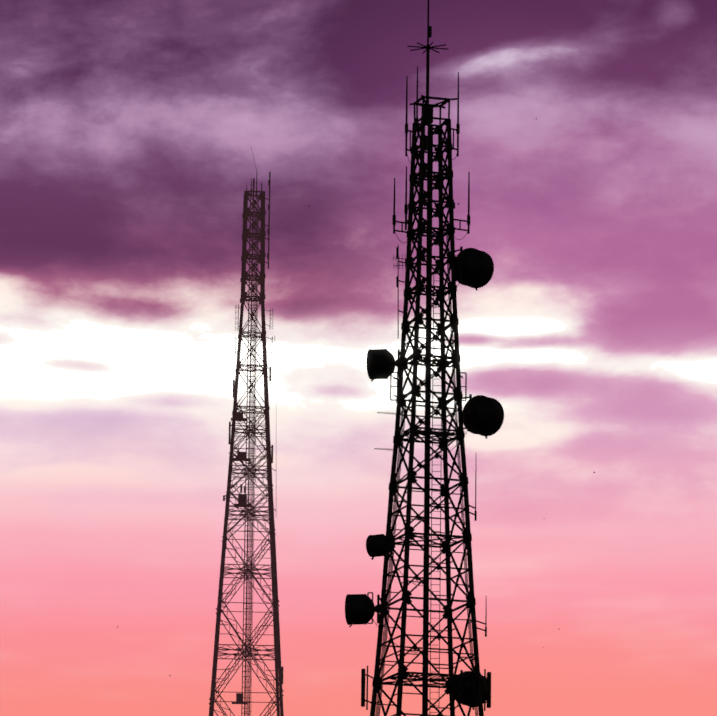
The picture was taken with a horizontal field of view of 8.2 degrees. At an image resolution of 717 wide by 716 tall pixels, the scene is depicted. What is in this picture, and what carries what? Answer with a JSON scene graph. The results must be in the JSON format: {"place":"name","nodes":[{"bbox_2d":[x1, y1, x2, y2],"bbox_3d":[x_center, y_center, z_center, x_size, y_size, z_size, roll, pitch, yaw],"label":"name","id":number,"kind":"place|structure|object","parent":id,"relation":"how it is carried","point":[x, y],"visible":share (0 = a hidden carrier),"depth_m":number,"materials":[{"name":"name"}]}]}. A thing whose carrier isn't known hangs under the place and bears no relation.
{"place":"outdoors","nodes":[
{"label":"outdoors","id":0,"kind":"place"},
{"bbox_2d":[0,0,716,715],"label":"sky","id":1,"kind":"structure","parent":0,"point":[129,129],"materials":[{"name":"purple"}]},
{"label":"ground","id":2,"kind":"structure","parent":0,"visible":0},
{"bbox_2d":[209,149,283,715],"bbox_3d":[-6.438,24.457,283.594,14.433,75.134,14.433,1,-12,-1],"label":"telecom tower","id":3,"kind":"structure","parent":2,"relation":"on","point":[241,457],"depth_m":287.16,"materials":[{"name":"metal"}]},
{"bbox_2d":[232,304,272,355],"bbox_3d":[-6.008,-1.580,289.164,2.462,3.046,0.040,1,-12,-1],"label":"telecom tower dipoles","id":4,"kind":"object","parent":3,"relation":"attached to","point":[237,328],"visible":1,"depth_m":289.06,"materials":[{"name":"grey metal"}]},
{"bbox_2d":[345,0,503,715],"bbox_3d":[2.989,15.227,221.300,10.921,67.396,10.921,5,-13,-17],"label":"telecom tower","id":5,"kind":"structure","parent":2,"relation":"on","point":[482,415],"depth_m":223.71,"materials":[{"name":"metal"}]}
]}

